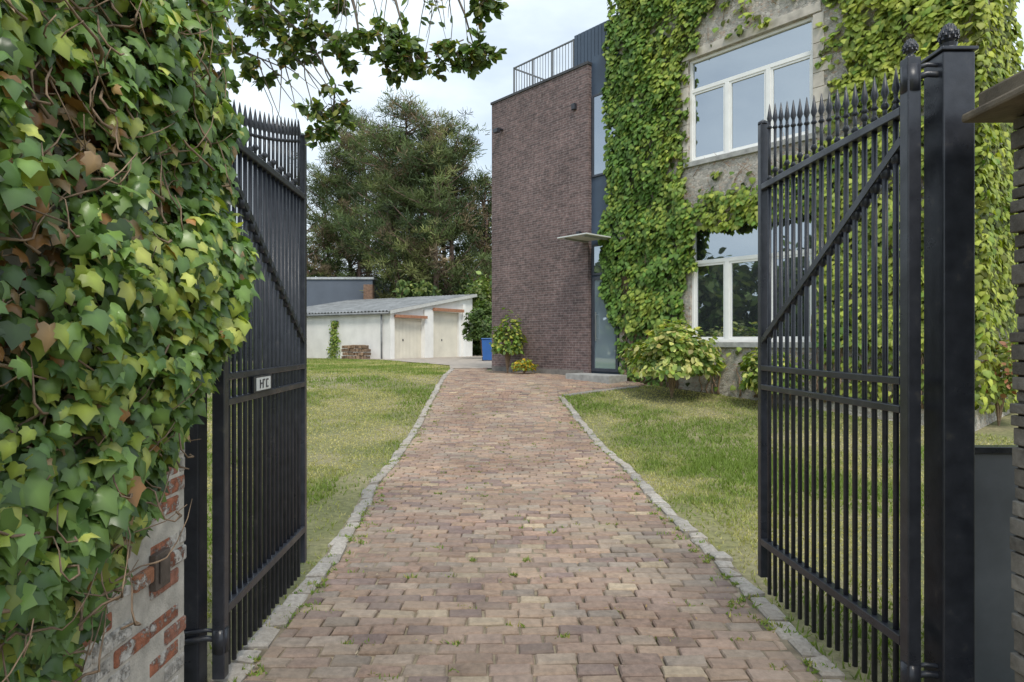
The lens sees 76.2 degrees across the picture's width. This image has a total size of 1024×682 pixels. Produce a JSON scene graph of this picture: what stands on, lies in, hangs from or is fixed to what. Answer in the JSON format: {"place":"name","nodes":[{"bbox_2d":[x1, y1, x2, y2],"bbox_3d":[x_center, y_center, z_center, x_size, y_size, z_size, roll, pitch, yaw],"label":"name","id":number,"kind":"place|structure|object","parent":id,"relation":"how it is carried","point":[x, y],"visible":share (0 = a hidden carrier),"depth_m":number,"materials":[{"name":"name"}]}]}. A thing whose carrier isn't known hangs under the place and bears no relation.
{"place":"outdoors","nodes":[
{"label":"outdoors","id":0,"kind":"place"},
{"bbox_2d":[210,355,848,681],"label":"driveway","id":1,"kind":"structure","parent":0,"point":[609,643],"depth_m":4.06,"materials":[{"name":"brick"}]},
{"bbox_2d":[481,338,491,360],"bbox_3d":[-1.000,0.379,28.025,0.620,0.998,0.790,0,0,0],"label":"blue wheelie bin","id":2,"kind":"object","parent":1,"relation":"on","point":[486,351],"visible":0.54,"depth_m":27.69,"materials":[{"name":"plastic"}]},
{"bbox_2d":[489,308,527,372],"bbox_3d":[-0.096,-0.006,17.422,1.055,1.775,1.110,0,0,0],"label":"rose bush","id":3,"kind":"object","parent":1,"relation":"on","point":[499,335],"visible":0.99,"depth_m":17.27,"materials":[{"name":"green plant"}]},
{"bbox_2d":[511,358,538,373],"bbox_3d":[0.332,0.668,16.977,0.744,0.434,0.673,0,0,0],"label":"yellow flower plant","id":4,"kind":"object","parent":1,"relation":"on","point":[525,366],"visible":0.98,"depth_m":16.83,"materials":[{"name":"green plant"}]},
{"bbox_2d":[245,418,816,674],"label":"fallen leaves","id":5,"kind":"object","parent":1,"relation":"on","point":[494,578],"visible":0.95,"depth_m":4.30,"materials":[{"name":"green plant"}]},
{"bbox_2d":[229,385,836,681],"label":"weeds","id":6,"kind":"object","parent":1,"relation":"on","point":[731,605],"visible":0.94,"depth_m":4.09,"materials":[{"name":"green plant"}]},
{"bbox_2d":[574,19,618,65],"bbox_3d":[2.135,-7.280,15.945,0.060,0.880,1.660,0,0,-41],"label":"roof screen","id":7,"kind":"object","parent":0,"point":[588,44],"visible":0.57,"depth_m":16.15,"materials":[{"name":"grey metal"}]},
{"bbox_2d":[188,0,1023,281],"label":"sky","id":8,"kind":"structure","parent":0,"point":[528,29],"materials":[{"name":"white"}]},
{"bbox_2d":[207,358,1017,681],"bbox_3d":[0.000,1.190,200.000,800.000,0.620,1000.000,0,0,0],"label":"ground","id":9,"kind":"structure","parent":0,"point":[317,540],"depth_m":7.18,"materials":[{"name":"green plant"}]},
{"bbox_2d":[0,0,183,681],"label":"mortar","id":10,"kind":"object","parent":9,"relation":"on","point":[147,611],"depth_m":2.31,"materials":[{"name":"grey concrete"}]},
{"bbox_2d":[0,10,185,681],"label":"bricks","id":11,"kind":"object","parent":9,"relation":"on","point":[118,636],"visible":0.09,"depth_m":2.31,"materials":[{"name":"red brick"}]},
{"bbox_2d":[0,0,265,681],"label":"ivy","id":12,"kind":"object","parent":11,"relation":"attached to","point":[84,483],"visible":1,"depth_m":1.82,"materials":[{"name":"green plant"}]},
{"bbox_2d":[150,547,169,591],"bbox_3d":[-1.284,0.835,2.390,0.032,0.130,0.100,0,0,0],"label":"intercom box","id":13,"kind":"object","parent":11,"relation":"attached to","point":[161,574],"visible":0.87,"depth_m":2.36,"materials":[{"name":"grey metal"}]},
{"bbox_2d":[184,143,206,681],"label":"gate post","id":14,"kind":"object","parent":9,"relation":"on","point":[195,593],"depth_m":2.78,"materials":[{"name":"black metal"}]},
{"bbox_2d":[184,71,306,679],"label":"iron gate","id":15,"kind":"structure","parent":14,"relation":"attached to","point":[271,206],"depth_m":3.35,"materials":[{"name":"black metal"}]},
{"bbox_2d":[307,176,365,276],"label":"pine tree","id":16,"kind":"object","parent":9,"relation":"on","point":[319,230],"visible":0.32,"depth_m":52.41,"materials":[{"name":"green plant"}]},
{"bbox_2d":[186,0,508,149],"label":"oak tree","id":17,"kind":"object","parent":9,"relation":"on","point":[472,61],"visible":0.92,"depth_m":3.63,"materials":[{"name":"green plant"}]},
{"bbox_2d":[307,279,388,306],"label":"walls","id":18,"kind":"structure","parent":9,"relation":"on","point":[322,291],"depth_m":44.00,"materials":[{"name":"grey paint"}]},
{"bbox_2d":[307,277,387,285],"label":"roof edge","id":19,"kind":"object","parent":18,"relation":"on","point":[375,279],"visible":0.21,"depth_m":43.90,"materials":[{"name":"silver metal"}]},
{"bbox_2d":[293,107,404,294],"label":"pine tree","id":20,"kind":"object","parent":9,"relation":"on","point":[337,173],"visible":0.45,"depth_m":52.17,"materials":[{"name":"green plant"}]},
{"bbox_2d":[341,345,370,358],"bbox_3d":[-7.430,0.520,31.165,1.360,0.679,0.545,0,0,18],"label":"firewood pile","id":21,"kind":"object","parent":9,"relation":"on","point":[364,352],"visible":0.99,"depth_m":30.97,"materials":[{"name":"brown wood"}]},
{"bbox_2d":[363,284,373,298],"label":"chimney","id":22,"kind":"object","parent":9,"relation":"on","point":[368,291],"visible":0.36,"depth_m":43.30,"materials":[{"name":"brick"}]},
{"bbox_2d":[307,294,476,358],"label":"white garage","id":23,"kind":"structure","parent":9,"relation":"on","point":[411,327],"depth_m":33.13,"materials":[{"name":"paint"}]},
{"bbox_2d":[395,312,456,358],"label":"garage doors","id":24,"kind":"structure","parent":23,"relation":"in","point":[444,323],"depth_m":33.79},
{"bbox_2d":[309,260,491,294],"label":"background trees","id":25,"kind":"object","parent":9,"relation":"on","point":[400,274],"depth_m":56.89,"materials":[{"name":"green plant"}]},
{"bbox_2d":[327,83,490,298],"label":"pine tree","id":26,"kind":"object","parent":9,"relation":"on","point":[408,113],"visible":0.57,"depth_m":44.79,"materials":[{"name":"green plant"}]},
{"bbox_2d":[350,109,491,295],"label":"pine tree","id":27,"kind":"object","parent":9,"relation":"on","point":[430,227],"visible":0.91,"depth_m":42.75,"materials":[{"name":"green plant"}]},
{"bbox_2d":[392,271,491,354],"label":"background trees","id":28,"kind":"object","parent":9,"relation":"on","point":[410,290],"visible":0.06,"depth_m":39.46,"materials":[{"name":"leaf"},{"name":"bark"}]},
{"bbox_2d":[440,172,491,350],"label":"pine tree","id":29,"kind":"object","parent":9,"relation":"on","point":[485,242],"visible":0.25,"depth_m":46.37,"materials":[{"name":"green plant"}]},
{"bbox_2d":[461,300,491,345],"bbox_3d":[-1.386,-0.552,31.633,2.243,2.909,2.161,0,0,26],"label":"evergreen hedge","id":30,"kind":"object","parent":9,"relation":"on","point":[479,321],"visible":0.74,"depth_m":30.93,"materials":[{"name":"green plant"}]},
{"bbox_2d":[464,275,491,355],"bbox_3d":[-1.672,-1.468,37.548,3.110,4.740,3.185,0,0,23],"label":"garden shrub","id":31,"kind":"object","parent":9,"relation":"on","point":[481,294],"visible":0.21,"depth_m":36.95,"materials":[{"name":"green plant"}]},
{"bbox_2d":[492,64,590,372],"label":"brick wall","id":32,"kind":"structure","parent":9,"relation":"on","point":[541,194],"depth_m":17.06,"materials":[{"name":"brown brick"}]},
{"bbox_2d":[492,366,583,374],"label":"plinth","id":33,"kind":"structure","parent":32,"relation":"attached to","point":[545,371],"depth_m":17.07,"materials":[{"name":"grey concrete"}]},
{"bbox_2d":[490,61,591,104],"bbox_3d":[2.555,-6.796,19.025,5.180,0.068,3.730,0,0,-41],"label":"roof edge","id":34,"kind":"object","parent":32,"relation":"on","point":[543,81],"visible":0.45,"depth_m":17.08,"materials":[{"name":"metal"}]},
{"bbox_2d":[513,39,573,92],"bbox_3d":[1.887,-7.245,18.391,2.920,0.830,2.340,0,0,-41],"label":"roof railing","id":35,"kind":"object","parent":34,"relation":"on","point":[534,77],"visible":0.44,"depth_m":17.57,"materials":[{"name":"grey metal"}]},
{"bbox_2d":[571,103,576,110],"bbox_3d":[1.540,-5.825,16.234,0.088,0.150,0.120,0,0,-41],"label":"wall speaker","id":36,"kind":"object","parent":32,"relation":"attached to","point":[573,106],"depth_m":16.21,"materials":[{"name":"black paint"}]},
{"bbox_2d":[557,233,610,241],"bbox_3d":[1.703,-2.445,15.445,0.870,0.030,0.920,0,0,-41],"label":"canopy","id":37,"kind":"object","parent":32,"relation":"attached to","point":[578,236],"visible":0.84,"depth_m":15.33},
{"bbox_2d":[564,235,607,242],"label":"canopy brackets","id":38,"kind":"object","parent":37,"relation":"attached to","point":[586,236],"visible":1,"depth_m":15.40,"materials":[{"name":"grey metal"}]},
{"bbox_2d":[591,50,618,373],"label":"cladding column","id":39,"kind":"structure","parent":32,"relation":"attached to","point":[598,183],"depth_m":15.91,"materials":[{"name":"grey metal"}]},
{"bbox_2d":[592,88,618,371],"bbox_3d":[2.237,-2.630,15.676,0.038,6.740,0.820,0,0,-41],"label":"door and window frames","id":40,"kind":"structure","parent":39,"relation":"attached to","point":[593,324],"depth_m":15.93,"materials":[{"name":"grey metal"}]},
{"bbox_2d":[595,312,596,340],"bbox_3d":[2.040,-0.350,15.822,0.065,0.700,0.030,0,0,-41],"label":"door handle","id":41,"kind":"object","parent":40,"relation":"attached to","point":[595,326],"visible":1,"depth_m":15.80,"materials":[{"name":"silver metal"}]},
{"bbox_2d":[595,280,614,368],"bbox_3d":[2.243,-0.410,15.681,0.018,2.140,0.660,0,0,-41],"label":"door pane","id":42,"kind":"object","parent":40,"relation":"in","point":[605,348],"visible":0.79,"depth_m":15.73,"materials":[{"name":"glass"}]},
{"bbox_2d":[594,94,615,272],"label":"tall panes","id":43,"kind":"object","parent":40,"relation":"attached to","point":[599,144],"visible":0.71,"depth_m":15.83,"materials":[{"name":"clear glass"}]},
{"bbox_2d":[566,373,626,383],"bbox_3d":[1.967,0.990,15.325,0.648,0.420,1.350,0,0,-41],"label":"door step","id":44,"kind":"object","parent":9,"relation":"on","point":[604,378],"depth_m":14.96,"materials":[{"name":"grey concrete"}]},
{"bbox_2d":[618,319,726,397],"bbox_3d":[3.289,0.350,13.016,2.122,1.565,2.084,0,0,0],"label":"laurel shrub","id":45,"kind":"object","parent":9,"relation":"on","point":[671,352],"visible":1,"depth_m":12.45,"materials":[{"name":"green plant"}]},
{"bbox_2d":[736,347,809,406],"bbox_3d":[4.778,0.664,11.975,1.263,1.162,1.206,0,0,25],"label":"laurel shrub","id":46,"kind":"object","parent":9,"relation":"on","point":[750,380],"visible":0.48,"depth_m":11.86,"materials":[{"name":"green plant"}]},
{"bbox_2d":[619,0,1016,430],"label":"stone wall","id":47,"kind":"structure","parent":9,"relation":"on","point":[724,182],"depth_m":13.01,"materials":[{"name":"grey stone"}]},
{"bbox_2d":[683,132,816,347],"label":"window sills","id":48,"kind":"structure","parent":47,"relation":"attached to","point":[737,153],"depth_m":12.99,"materials":[{"name":"white stone"}]},
{"bbox_2d":[690,16,812,341],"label":"window frames","id":49,"kind":"structure","parent":47,"relation":"attached to","point":[766,70],"depth_m":13.29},
{"bbox_2d":[694,21,811,336],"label":"window panes","id":50,"kind":"object","parent":49,"relation":"in","point":[791,82],"visible":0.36,"depth_m":13.10,"materials":[{"name":"clear glass"}]},
{"bbox_2d":[679,1,830,227],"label":"stone surrounds","id":51,"kind":"object","parent":47,"relation":"attached to","point":[818,46],"visible":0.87,"depth_m":12.25,"materials":[{"name":"beige stone"}]},
{"bbox_2d":[597,0,1023,414],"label":"creeper","id":52,"kind":"object","parent":47,"relation":"attached to","point":[870,50],"depth_m":12.52,"materials":[{"name":"green plant"}]},
{"bbox_2d":[921,23,978,681],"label":"gate post","id":53,"kind":"object","parent":9,"relation":"on","point":[949,385],"visible":0.98,"depth_m":2.44,"materials":[{"name":"black metal"}]},
{"bbox_2d":[758,38,938,681],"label":"iron gate","id":54,"kind":"structure","parent":53,"relation":"attached to","point":[904,152],"depth_m":2.93,"materials":[{"name":"black metal"}]},
{"bbox_2d":[975,445,1017,681],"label":"metal fence panel","id":55,"kind":"object","parent":9,"relation":"on","point":[995,486],"depth_m":2.66,"materials":[{"name":"black paint"}]},
{"bbox_2d":[981,335,1017,425],"bbox_3d":[7.888,0.627,10.570,1.265,1.500,1.239,0,0,44],"label":"garden shrub","id":56,"kind":"object","parent":9,"relation":"on","point":[1004,389],"visible":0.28,"depth_m":10.34,"materials":[{"name":"green plant"}]},
{"bbox_2d":[1009,116,1023,681],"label":"masonry","id":57,"kind":"object","parent":9,"relation":"on","point":[1017,523],"visible":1,"depth_m":2.27,"materials":[{"name":"stone"}]},
{"bbox_2d":[962,70,1023,122],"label":"coping","id":58,"kind":"object","parent":57,"relation":"on","point":[1002,101],"visible":1,"depth_m":2.23,"materials":[{"name":"stone"}]},
{"bbox_2d":[1018,147,1023,655],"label":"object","id":59,"kind":"object","parent":9,"relation":"on","point":[1021,315],"visible":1,"depth_m":2.27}
]}

